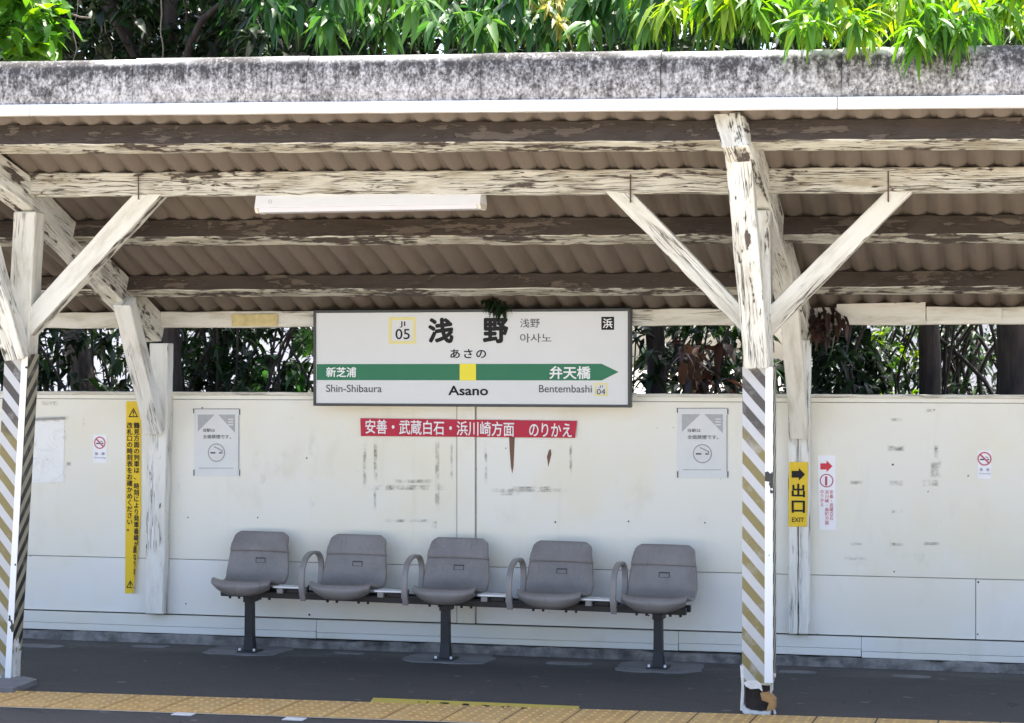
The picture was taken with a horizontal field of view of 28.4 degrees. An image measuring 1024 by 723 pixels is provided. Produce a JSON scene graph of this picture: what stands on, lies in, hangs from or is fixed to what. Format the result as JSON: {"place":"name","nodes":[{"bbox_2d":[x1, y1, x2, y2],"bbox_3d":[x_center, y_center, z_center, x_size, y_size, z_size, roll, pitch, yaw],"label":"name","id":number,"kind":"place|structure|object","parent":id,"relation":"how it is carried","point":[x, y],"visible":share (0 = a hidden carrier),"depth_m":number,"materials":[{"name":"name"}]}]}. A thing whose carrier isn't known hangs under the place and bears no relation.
{"place":"outdoors","nodes":[
{"label":"outdoors","id":0,"kind":"place"},
{"bbox_2d":[0,327,312,391],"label":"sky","id":1,"kind":"structure","parent":0,"point":[97,364],"depth_m":28.08,"materials":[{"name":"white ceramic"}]},
{"bbox_2d":[78,10,836,367],"label":"sky","id":2,"kind":"structure","parent":0,"point":[778,348],"materials":[{"name":"white"}]},
{"bbox_2d":[0,45,1023,722],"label":"platform","id":3,"kind":"structure","parent":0,"point":[758,199],"depth_m":10.83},
{"bbox_2d":[22,644,63,647],"bbox_3d":[-2.989,1.803,12.798,0.328,0.014,0.137,0,0,14],"label":"concrete patch","id":4,"kind":"object","parent":3,"relation":"on","point":[42,645],"visible":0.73,"depth_m":12.79,"materials":[{"name":"grey concrete"}]},
{"bbox_2d":[131,645,169,647],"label":"concrete patch","id":5,"kind":"object","parent":3,"relation":"on","point":[151,646],"visible":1,"depth_m":12.75,"materials":[{"name":"grey concrete"}]},
{"bbox_2d":[171,712,194,715],"bbox_3d":[-1.675,1.798,10.314,0.110,0.005,0.070,0,0,14],"label":"floor marker","id":6,"kind":"object","parent":3,"relation":"on","point":[182,714],"visible":1,"depth_m":10.29,"materials":[{"name":"white paint"}]},
{"bbox_2d":[203,645,293,655],"bbox_3d":[-1.634,1.802,12.593,0.520,0.016,0.441,0,0,14],"label":"concrete patch","id":7,"kind":"object","parent":3,"relation":"on","point":[233,650],"visible":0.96,"depth_m":12.56,"materials":[{"name":"grey concrete"}]},
{"bbox_2d":[282,717,306,720],"bbox_3d":[-1.094,1.798,10.173,0.110,0.005,0.070,0,0,14],"label":"floor marker","id":8,"kind":"object","parent":3,"relation":"on","point":[294,718],"visible":1,"depth_m":10.17,"materials":[{"name":"white paint"}]},
{"bbox_2d":[334,651,363,654],"bbox_3d":[-1.007,1.803,12.484,0.198,0.014,0.082,0,0,14],"label":"concrete patch","id":9,"kind":"object","parent":3,"relation":"on","point":[345,652],"visible":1,"depth_m":12.49,"materials":[{"name":"grey concrete"}]},
{"bbox_2d":[254,194,486,214],"bbox_3d":[-0.766,-0.865,10.895,1.266,0.117,0.148,0,0,14],"label":"fluorescent lamp","id":10,"kind":"object","parent":3,"relation":"attached to","point":[287,204],"visible":1,"depth_m":10.84,"materials":[{"name":"white plastic"}]},
{"bbox_2d":[402,652,496,663],"bbox_3d":[-0.374,1.802,12.267,0.554,0.016,0.444,0,0,14],"label":"concrete patch","id":11,"kind":"object","parent":3,"relation":"on","point":[462,658],"visible":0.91,"depth_m":12.22,"materials":[{"name":"grey concrete"}]},
{"bbox_2d":[211,531,697,669],"bbox_3d":[-0.378,1.430,12.150,2.978,0.733,0.450,0,0,15],"label":"bench","id":12,"kind":"object","parent":3,"relation":"on","point":[661,584],"visible":1,"depth_m":12.17,"materials":[{"name":"plastic"}]},
{"bbox_2d":[313,308,631,407],"bbox_3d":[-0.244,-0.021,12.385,1.998,0.593,0.158,0,0,14],"label":"station sign","id":13,"kind":"object","parent":3,"relation":"attached to","point":[518,358],"visible":1,"depth_m":12.31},
{"bbox_2d":[481,297,512,322],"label":"leaf sprig","id":14,"kind":"object","parent":13,"relation":"attached to","point":[498,311],"visible":1,"depth_m":12.24,"materials":[{"name":"green plant"}]},
{"bbox_2d":[371,698,579,708],"bbox_3d":[-0.209,1.796,10.588,1.140,0.007,0.184,0,0,14],"label":"floor sheet","id":15,"kind":"object","parent":3,"relation":"on","point":[418,701],"visible":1,"depth_m":10.62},
{"bbox_2d":[0,691,1009,722],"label":"tactile paving","id":16,"kind":"structure","parent":3,"relation":"on","point":[277,707],"depth_m":10.38,"materials":[{"name":"yellow tile"}]},
{"bbox_2d":[0,391,1023,673],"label":"platform wall","id":17,"kind":"structure","parent":3,"relation":"on","point":[916,559],"depth_m":12.33,"materials":[{"name":"beige paint"}]},
{"bbox_2d":[32,417,64,482],"bbox_3d":[-3.037,0.577,13.139,0.301,0.436,0.021,0,0,14],"label":"paper notice","id":18,"kind":"object","parent":17,"relation":"attached to","point":[48,459],"visible":0.79,"depth_m":13.14,"materials":[{"name":"white paper"}]},
{"bbox_2d":[93,435,106,462],"bbox_3d":[-2.659,0.562,13.055,0.096,0.182,0.005,0,0,14],"label":"smoking sticker","id":19,"kind":"object","parent":17,"relation":"attached to","point":[99,448],"visible":1,"depth_m":13.05,"materials":[{"name":"white plastic"}]},
{"bbox_2d":[125,401,140,593],"bbox_3d":[-2.439,0.873,12.982,0.110,1.235,0.036,0,0,14],"label":"warning strip","id":20,"kind":"object","parent":17,"relation":"attached to","point":[133,474],"visible":1,"depth_m":13.00,"materials":[{"name":"yellow plastic"}]},
{"bbox_2d":[193,408,239,475],"bbox_3d":[-1.877,0.515,12.863,0.318,0.434,0.006,0,0,14],"label":"smoking poster","id":21,"kind":"object","parent":17,"relation":"attached to","point":[216,441],"visible":1,"depth_m":12.86,"materials":[{"name":"paper"}]},
{"bbox_2d":[360,418,576,437],"bbox_3d":[-0.276,0.409,12.460,1.381,0.110,0.005,0,0,14],"label":"transfer banner","id":22,"kind":"object","parent":17,"relation":"attached to","point":[464,428],"visible":1,"depth_m":12.46,"materials":[{"name":"plastic"}]},
{"bbox_2d":[677,408,727,477],"bbox_3d":[1.142,0.489,12.123,0.311,0.425,0.006,0,0,14],"label":"smoking poster","id":23,"kind":"object","parent":17,"relation":"attached to","point":[701,442],"visible":1,"depth_m":12.12,"materials":[{"name":"paper"}]},
{"bbox_2d":[818,455,835,529],"bbox_3d":[1.859,0.775,11.948,0.107,0.441,0.005,0,0,14],"label":"platform notice","id":24,"kind":"object","parent":17,"relation":"attached to","point":[827,488],"visible":1,"depth_m":11.95,"materials":[{"name":"white plastic"}]},
{"bbox_2d":[977,451,991,478],"bbox_3d":[2.740,0.598,11.732,0.080,0.164,0.005,0,0,14],"label":"smoking sticker","id":25,"kind":"object","parent":17,"relation":"attached to","point":[984,458],"visible":1,"depth_m":11.73,"materials":[{"name":"white plastic"}]},
{"bbox_2d":[545,661,592,664],"bbox_3d":[0.340,1.803,12.053,0.277,0.014,0.112,0,0,14],"label":"concrete patch","id":26,"kind":"object","parent":3,"relation":"on","point":[567,663],"visible":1,"depth_m":12.03,"materials":[{"name":"grey concrete"}]},
{"bbox_2d":[615,660,703,673],"bbox_3d":[0.874,1.802,11.899,0.518,0.016,0.437,0,0,14],"label":"concrete patch","id":27,"kind":"object","parent":3,"relation":"on","point":[673,668],"visible":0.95,"depth_m":11.86,"materials":[{"name":"grey concrete"}]},
{"bbox_2d":[778,670,816,673],"bbox_3d":[1.653,1.803,11.723,0.224,0.014,0.094,0,0,14],"label":"concrete patch","id":28,"kind":"object","parent":3,"relation":"on","point":[798,671],"visible":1,"depth_m":11.72,"materials":[{"name":"grey concrete"}]},
{"bbox_2d":[788,462,807,526],"bbox_3d":[1.682,0.781,11.890,0.114,0.382,0.005,0,0,14],"label":"exit sign","id":29,"kind":"object","parent":3,"relation":"attached to","point":[798,485],"visible":1,"depth_m":11.89,"materials":[{"name":"yellow plastic"}]},
{"bbox_2d":[801,303,849,354],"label":"withered vine","id":30,"kind":"object","parent":3,"relation":"hanging from","point":[819,331],"visible":0.94,"depth_m":11.76,"materials":[{"name":"brown plant"}]},
{"bbox_2d":[891,674,930,677],"bbox_3d":[2.279,1.803,11.553,0.226,0.014,0.094,0,0,14],"label":"concrete patch","id":31,"kind":"object","parent":3,"relation":"on","point":[910,676],"visible":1,"depth_m":11.54,"materials":[{"name":"grey concrete"}]},
{"bbox_2d":[632,368,782,393],"bbox_3d":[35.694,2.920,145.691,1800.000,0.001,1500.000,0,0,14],"label":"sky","id":32,"kind":"structure","parent":0,"point":[640,385],"depth_m":251.51,"materials":[{"name":"white"}]},
{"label":"back soil","id":33,"kind":"structure","parent":0,"visible":0},
{"bbox_2d":[0,328,100,394],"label":"shrub","id":34,"kind":"object","parent":33,"relation":"on","point":[47,373],"visible":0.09,"depth_m":14.68,"materials":[{"name":"green plant"}]},
{"bbox_2d":[0,327,312,394],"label":"shrub","id":35,"kind":"object","parent":33,"relation":"on","point":[100,353],"visible":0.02,"depth_m":17.23,"materials":[{"name":"green plant"}]},
{"bbox_2d":[109,328,260,391],"bbox_3d":[-2.413,0.601,14.893,1.023,2.503,1.661,0,0,14],"label":"shrub","id":36,"kind":"object","parent":33,"relation":"on","point":[192,363],"visible":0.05,"depth_m":14.57,"materials":[{"name":"green plant"}]},
{"bbox_2d":[101,0,294,391],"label":"slim tree","id":37,"kind":"object","parent":33,"relation":"on","point":[171,335],"visible":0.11,"depth_m":13.91,"materials":[{"name":"green plant"}]},
{"bbox_2d":[41,1,384,391],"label":"shrub","id":38,"kind":"object","parent":33,"relation":"on","point":[91,335],"depth_m":16.56,"materials":[{"name":"green plant"}]},
{"bbox_2d":[0,0,443,394],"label":"shade tree","id":39,"kind":"object","parent":33,"relation":"on","point":[31,30],"visible":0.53,"depth_m":13.79,"materials":[{"name":"green plant"}]},
{"bbox_2d":[44,0,257,60],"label":"bare vine","id":40,"kind":"object","parent":39,"relation":"hanging from","point":[76,16],"visible":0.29,"depth_m":13.49,"materials":[{"name":"brown plant"}]},
{"bbox_2d":[181,327,312,391],"bbox_3d":[-1.891,0.589,14.682,0.821,2.525,1.434,0,0,14],"label":"shrub","id":41,"kind":"object","parent":33,"relation":"on","point":[227,369],"visible":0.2,"depth_m":14.45,"materials":[{"name":"green plant"}]},
{"bbox_2d":[251,327,312,391],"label":"shrub","id":42,"kind":"object","parent":33,"relation":"on","point":[295,347],"visible":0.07,"depth_m":14.08,"materials":[{"name":"green plant"}]},
{"bbox_2d":[178,0,693,56],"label":"drooping tree","id":43,"kind":"object","parent":33,"relation":"on","point":[320,27],"visible":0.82,"depth_m":11.21,"materials":[{"name":"green plant"}]},
{"bbox_2d":[281,325,876,393],"bbox_3d":[0.534,0.092,16.596,5.000,3.523,1.842,0,0,14],"label":"shrub","id":44,"kind":"object","parent":33,"relation":"on","point":[779,366],"visible":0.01,"depth_m":16.23,"materials":[{"name":"green plant"}]},
{"bbox_2d":[632,326,666,371],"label":"shrub","id":45,"kind":"object","parent":33,"relation":"on","point":[665,327],"depth_m":14.53,"materials":[{"name":"green plant"}]},
{"bbox_2d":[618,25,694,393],"bbox_3d":[1.126,-1.177,14.218,2.783,6.056,2.407,0,0,14],"label":"slim tree","id":46,"kind":"object","parent":33,"relation":"on","point":[657,342],"visible":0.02,"depth_m":13.41,"materials":[{"name":"green plant"}]},
{"bbox_2d":[632,325,782,393],"bbox_3d":[1.306,0.592,13.777,1.029,2.520,1.670,0,0,14],"label":"shrub","id":47,"kind":"object","parent":33,"relation":"on","point":[646,381],"visible":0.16,"depth_m":13.49,"materials":[{"name":"green plant"}]},
{"bbox_2d":[667,337,741,393],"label":"withered vine","id":48,"kind":"object","parent":47,"relation":"hanging from","point":[700,384],"visible":0.88,"depth_m":12.68,"materials":[{"name":"brown plant"}]},
{"bbox_2d":[625,0,1023,394],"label":"fresh tree","id":49,"kind":"object","parent":33,"relation":"on","point":[917,28],"visible":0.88,"depth_m":9.96,"materials":[{"name":"green plant"}]},
{"bbox_2d":[811,325,897,397],"bbox_3d":[2.187,0.588,13.357,0.767,2.527,1.318,0,0,9],"label":"shrub","id":50,"kind":"object","parent":33,"relation":"on","point":[860,379],"visible":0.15,"depth_m":13.17,"materials":[{"name":"green plant"}]},
{"bbox_2d":[811,324,996,394],"bbox_3d":[3.185,0.444,15.587,2.296,2.817,1.669,0,0,14],"label":"shrub","id":51,"kind":"object","parent":33,"relation":"on","point":[990,364],"visible":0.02,"depth_m":15.39,"materials":[{"name":"green plant"}]},
{"bbox_2d":[858,325,958,394],"bbox_3d":[2.647,0.698,13.766,0.769,2.307,1.019,0,0,14],"label":"shrub","id":52,"kind":"object","parent":33,"relation":"on","point":[896,363],"visible":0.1,"depth_m":13.68,"materials":[{"name":"green plant"}]},
{"bbox_2d":[848,324,997,394],"bbox_3d":[3.040,0.592,14.073,1.327,2.522,1.421,0,0,14],"label":"shrub","id":53,"kind":"object","parent":33,"relation":"on","point":[971,336],"visible":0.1,"depth_m":13.85,"materials":[{"name":"green plant"}]},
{"bbox_2d":[996,23,1023,394],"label":"broad tree","id":54,"kind":"object","parent":33,"relation":"on","point":[1010,343],"visible":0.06,"depth_m":12.81,"materials":[{"name":"plant"}]}
]}

